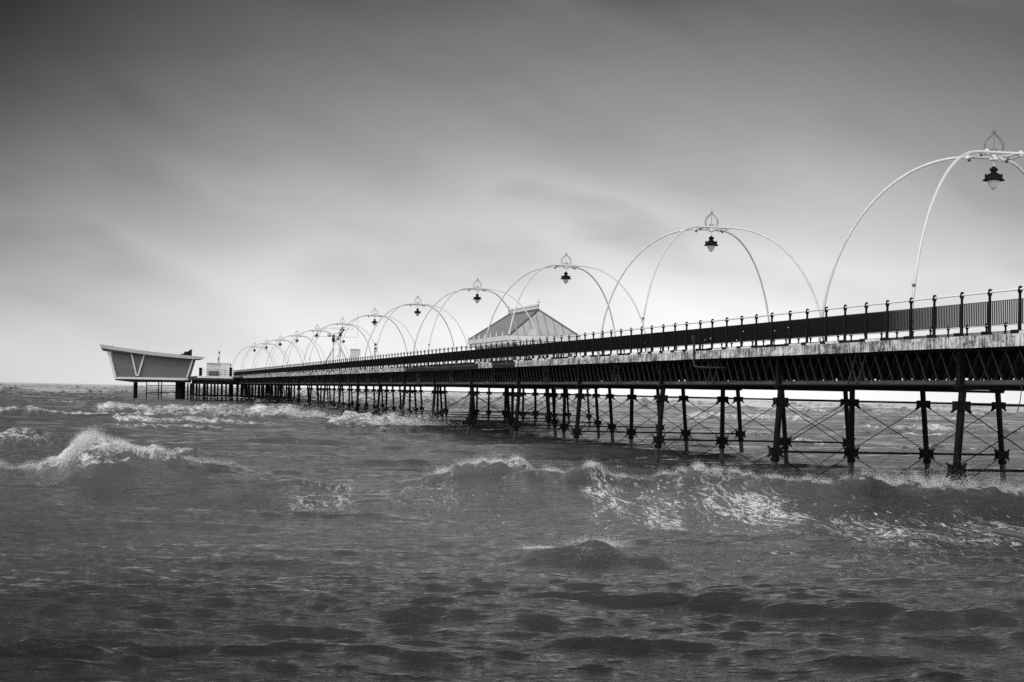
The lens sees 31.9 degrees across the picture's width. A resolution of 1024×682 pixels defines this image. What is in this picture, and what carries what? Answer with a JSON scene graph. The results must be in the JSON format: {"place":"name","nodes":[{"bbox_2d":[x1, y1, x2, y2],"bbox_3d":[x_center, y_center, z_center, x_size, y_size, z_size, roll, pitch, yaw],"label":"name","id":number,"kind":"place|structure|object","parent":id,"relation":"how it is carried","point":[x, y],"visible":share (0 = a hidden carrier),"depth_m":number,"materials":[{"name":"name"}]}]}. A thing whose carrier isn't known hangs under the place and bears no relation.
{"place":"outdoors","nodes":[
{"label":"outdoors","id":0,"kind":"place"},
{"bbox_2d":[0,382,1023,681],"bbox_3d":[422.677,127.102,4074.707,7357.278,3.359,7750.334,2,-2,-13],"label":"sea","id":1,"kind":"structure","parent":0,"point":[352,544],"depth_m":35.64,"materials":[{"name":"liquid"}]},
{"bbox_2d":[100,344,204,398],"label":"pier head pavilion","id":2,"kind":"structure","parent":1,"relation":"in","point":[135,366],"depth_m":365.67,"materials":[{"name":"white glass"}]},
{"bbox_2d":[187,383,273,399],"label":"pile trestle","id":3,"kind":"object","parent":1,"relation":"in","point":[188,385],"visible":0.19,"depth_m":378.27,"materials":[{"name":"black metal"}]},
{"bbox_2d":[190,383,274,399],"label":"pile trestle","id":4,"kind":"object","parent":1,"relation":"in","point":[217,387],"visible":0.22,"depth_m":372.49,"materials":[{"name":"black metal"}]},
{"bbox_2d":[192,384,273,400],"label":"pile trestle","id":5,"kind":"object","parent":1,"relation":"in","point":[221,395],"visible":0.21,"depth_m":360.94,"materials":[{"name":"black metal"}]},
{"bbox_2d":[193,383,273,400],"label":"pile trestle","id":6,"kind":"object","parent":1,"relation":"in","point":[236,392],"visible":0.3,"depth_m":355.65,"materials":[{"name":"black metal"}]},
{"bbox_2d":[191,383,282,399],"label":"pile trestle","id":7,"kind":"object","parent":1,"relation":"in","point":[236,391],"visible":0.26,"depth_m":367.72,"materials":[{"name":"black metal"}]},
{"bbox_2d":[197,384,286,400],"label":"pile trestle","id":8,"kind":"object","parent":1,"relation":"in","point":[211,394],"visible":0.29,"depth_m":348.85,"materials":[{"name":"black metal"}]},
{"bbox_2d":[198,383,290,400],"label":"pile trestle","id":9,"kind":"object","parent":1,"relation":"in","point":[229,396],"visible":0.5,"depth_m":336.79,"materials":[{"name":"black metal"}]},
{"bbox_2d":[195,383,294,400],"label":"pile trestle","id":10,"kind":"object","parent":1,"relation":"in","point":[196,395],"visible":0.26,"depth_m":342.94,"materials":[{"name":"black metal"}]},
{"bbox_2d":[237,385,284,400],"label":"pile trestle","id":11,"kind":"object","parent":1,"relation":"in","point":[256,394],"visible":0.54,"depth_m":340.03,"materials":[{"name":"black metal"}]},
{"bbox_2d":[242,384,291,401],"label":"pile trestle","id":12,"kind":"object","parent":1,"relation":"in","point":[261,395],"visible":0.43,"depth_m":326.28,"materials":[{"name":"black metal"}]},
{"bbox_2d":[248,384,299,402],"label":"pile trestle","id":13,"kind":"object","parent":1,"relation":"in","point":[268,389],"visible":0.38,"depth_m":312.52,"materials":[{"name":"black metal"}]},
{"bbox_2d":[254,384,307,403],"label":"pile trestle","id":14,"kind":"object","parent":1,"relation":"in","point":[255,398],"visible":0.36,"depth_m":298.64,"materials":[{"name":"black metal"}]},
{"bbox_2d":[261,384,317,403],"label":"pile trestle","id":15,"kind":"object","parent":1,"relation":"in","point":[263,387],"visible":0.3,"depth_m":284.95,"materials":[{"name":"black metal"}]},
{"bbox_2d":[269,384,328,406],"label":"pile trestle","id":16,"kind":"object","parent":1,"relation":"in","point":[294,396],"visible":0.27,"depth_m":271.29,"materials":[{"name":"black metal"}]},
{"bbox_2d":[276,384,341,407],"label":"pile trestle","id":17,"kind":"object","parent":1,"relation":"in","point":[278,400],"visible":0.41,"depth_m":257.49,"materials":[{"name":"black metal"}]},
{"bbox_2d":[285,384,354,407],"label":"pile trestle","id":18,"kind":"object","parent":1,"relation":"in","point":[288,388],"visible":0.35,"depth_m":243.74,"materials":[{"name":"black metal"}]},
{"bbox_2d":[296,384,367,407],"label":"pile trestle","id":19,"kind":"object","parent":1,"relation":"in","point":[297,401],"visible":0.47,"depth_m":229.95,"materials":[{"name":"black metal"}]},
{"bbox_2d":[307,384,384,412],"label":"pile trestle","id":20,"kind":"object","parent":1,"relation":"in","point":[333,390],"visible":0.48,"depth_m":216.19,"materials":[{"name":"black metal"}]},
{"bbox_2d":[321,384,401,412],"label":"pile trestle","id":21,"kind":"object","parent":1,"relation":"in","point":[348,405],"visible":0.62,"depth_m":202.46,"materials":[{"name":"black metal"}]},
{"bbox_2d":[337,384,423,417],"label":"pile trestle","id":22,"kind":"object","parent":1,"relation":"in","point":[340,389],"visible":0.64,"depth_m":188.75,"materials":[{"name":"black metal"}]},
{"bbox_2d":[353,385,448,418],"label":"pile trestle","id":23,"kind":"object","parent":1,"relation":"in","point":[357,408],"visible":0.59,"depth_m":174.98,"materials":[{"name":"black metal"}]},
{"bbox_2d":[374,385,477,419],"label":"pile trestle","id":24,"kind":"object","parent":1,"relation":"in","point":[378,410],"visible":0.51,"depth_m":161.17,"materials":[{"name":"black metal"}]},
{"bbox_2d":[399,385,510,422],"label":"pile trestle","id":25,"kind":"object","parent":1,"relation":"in","point":[404,392],"visible":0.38,"depth_m":147.41,"materials":[{"name":"black metal"}]},
{"bbox_2d":[429,385,552,429],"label":"pile trestle","id":26,"kind":"object","parent":1,"relation":"in","point":[433,415],"visible":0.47,"depth_m":133.85,"materials":[{"name":"black metal"}]},
{"bbox_2d":[475,387,536,420],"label":"pile trestle","id":27,"kind":"object","parent":1,"relation":"in","point":[493,403],"visible":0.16,"depth_m":173.87,"materials":[{"name":"black metal"}]},
{"bbox_2d":[0,395,1023,549],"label":"sea spray","id":28,"kind":"object","parent":1,"relation":"on","point":[81,439],"visible":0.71,"depth_m":55.10,"materials":[{"name":"white liquid"}]},
{"bbox_2d":[485,388,552,420],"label":"pile trestle","id":29,"kind":"object","parent":1,"relation":"in","point":[489,412],"visible":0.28,"depth_m":168.42,"materials":[{"name":"black metal"}]},
{"bbox_2d":[465,385,601,437],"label":"pile trestle","id":30,"kind":"object","parent":1,"relation":"in","point":[553,421],"visible":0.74,"depth_m":119.92,"materials":[{"name":"black metal"}]},
{"bbox_2d":[501,388,571,423],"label":"pile trestle","id":31,"kind":"object","parent":1,"relation":"in","point":[535,415],"visible":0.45,"depth_m":161.89,"materials":[{"name":"black metal"}]},
{"bbox_2d":[519,388,591,425],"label":"pile trestle","id":32,"kind":"object","parent":1,"relation":"in","point":[523,415],"visible":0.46,"depth_m":154.89,"materials":[{"name":"black metal"}]},
{"bbox_2d":[511,385,664,442],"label":"pile trestle","id":33,"kind":"object","parent":1,"relation":"in","point":[563,425],"visible":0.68,"depth_m":106.14,"materials":[{"name":"black metal"}]},
{"bbox_2d":[570,385,746,452],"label":"pile trestle","id":34,"kind":"object","parent":1,"relation":"in","point":[630,431],"visible":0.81,"depth_m":92.51,"materials":[{"name":"black metal"}]},
{"bbox_2d":[651,386,855,463],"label":"pile trestle","id":35,"kind":"object","parent":1,"relation":"in","point":[659,439],"visible":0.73,"depth_m":78.65,"materials":[{"name":"black metal"}]},
{"bbox_2d":[767,386,1009,482],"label":"pile trestle","id":36,"kind":"object","parent":1,"relation":"in","point":[926,453],"visible":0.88,"depth_m":65.10,"materials":[{"name":"black metal"}]},
{"bbox_2d":[946,387,1023,486],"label":"pile trestle","id":37,"kind":"object","parent":1,"relation":"in","point":[961,405],"visible":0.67,"depth_m":50.52,"materials":[{"name":"black metal"}]},
{"bbox_2d":[991,529,1023,538],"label":"drift pole","id":38,"kind":"object","parent":1,"relation":"on","point":[1008,533],"visible":1,"depth_m":40.14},
{"bbox_2d":[0,0,1023,402],"label":"sky","id":39,"kind":"structure","parent":0,"point":[205,177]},
{"bbox_2d":[188,333,1023,390],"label":"pier","id":40,"kind":"structure","parent":0,"point":[986,360],"depth_m":67.09,"materials":[{"name":"black metal"}]},
{"bbox_2d":[206,362,220,375],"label":"booth","id":41,"kind":"object","parent":40,"relation":"on","point":[213,369],"visible":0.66,"depth_m":355.88,"materials":[{"name":"white paint"}]},
{"bbox_2d":[221,363,229,376],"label":"container","id":42,"kind":"object","parent":40,"relation":"on","point":[225,368],"visible":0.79,"depth_m":349.17,"materials":[{"name":"white paint"}]},
{"bbox_2d":[232,343,276,376],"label":"lamp arch","id":43,"kind":"structure","parent":40,"relation":"on","point":[254,350],"depth_m":360.45,"materials":[{"name":"white paint"}]},
{"bbox_2d":[240,338,290,371],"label":"lamp arch","id":44,"kind":"structure","parent":40,"relation":"on","point":[266,347],"depth_m":333.26,"materials":[{"name":"white paint"}]},
{"bbox_2d":[252,335,305,367],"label":"lamp arch","id":45,"kind":"structure","parent":40,"relation":"on","point":[279,344],"depth_m":305.91,"materials":[{"name":"white paint"}]},
{"bbox_2d":[265,331,327,370],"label":"lamp arch","id":46,"kind":"structure","parent":40,"relation":"on","point":[297,340],"depth_m":278.24,"materials":[{"name":"white paint"}]},
{"bbox_2d":[282,325,348,372],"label":"lamp arch","id":47,"kind":"structure","parent":40,"relation":"on","point":[317,330],"depth_m":250.78,"materials":[{"name":"white paint"}]},
{"bbox_2d":[313,327,357,370],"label":"instrument mast","id":48,"kind":"object","parent":40,"relation":"on","point":[333,335],"visible":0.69,"depth_m":262.01,"materials":[{"name":"black metal"}]},
{"bbox_2d":[302,318,379,371],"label":"lamp arch","id":49,"kind":"structure","parent":40,"relation":"on","point":[342,324],"depth_m":223.32,"materials":[{"name":"white paint"}]},
{"bbox_2d":[349,349,360,369],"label":"kiosk","id":50,"kind":"object","parent":40,"relation":"on","point":[354,353],"visible":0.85,"depth_m":231.53,"materials":[{"name":"white paint"}]},
{"bbox_2d":[329,308,416,369],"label":"lamp arch","id":51,"kind":"structure","parent":40,"relation":"on","point":[374,322],"depth_m":195.70,"materials":[{"name":"white paint"}]},
{"bbox_2d":[363,297,469,368],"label":"lamp arch","id":52,"kind":"structure","parent":40,"relation":"on","point":[417,311],"depth_m":168.23,"materials":[{"name":"white paint"}]},
{"bbox_2d":[411,278,541,366],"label":"lamp arch","id":53,"kind":"structure","parent":40,"relation":"on","point":[477,298],"depth_m":140.81,"materials":[{"name":"white paint"}]},
{"bbox_2d":[468,302,581,361],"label":"shelter","id":54,"kind":"object","parent":40,"relation":"on","point":[546,325],"visible":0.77,"depth_m":157.46,"materials":[{"name":"lead sheet metal roofing"},{"name":"white paint"}]},
{"bbox_2d":[482,254,648,361],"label":"lamp arch","id":55,"kind":"structure","parent":40,"relation":"on","point":[565,277],"depth_m":113.17,"materials":[{"name":"white paint"}]},
{"bbox_2d":[234,286,1023,376],"bbox_3d":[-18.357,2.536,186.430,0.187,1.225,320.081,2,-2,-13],"label":"railing","id":56,"kind":"object","parent":40,"relation":"on","point":[865,323],"visible":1,"depth_m":66.72,"materials":[{"name":"black metal"}]},
{"bbox_2d":[692,336,725,368],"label":"drain pipe","id":57,"kind":"object","parent":40,"relation":"attached to","point":[708,367],"visible":1,"depth_m":70.51,"materials":[{"name":"metal"}]},
{"bbox_2d":[597,212,824,356],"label":"lamp arch","id":58,"kind":"structure","parent":40,"relation":"on","point":[711,244],"depth_m":85.73,"materials":[{"name":"white paint"}]},
{"bbox_2d":[818,125,1023,343],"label":"lamp arch","id":59,"kind":"structure","parent":40,"relation":"on","point":[993,178],"depth_m":58.29,"materials":[{"name":"white paint"}]},
{"bbox_2d":[1017,377,1021,412],"bbox_3d":[13.021,1.381,45.989,0.125,0.924,0.028,1,-2,0],"label":"rope","id":60,"kind":"object","parent":40,"relation":"hanging from","point":[1020,394],"visible":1,"depth_m":45.98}
]}

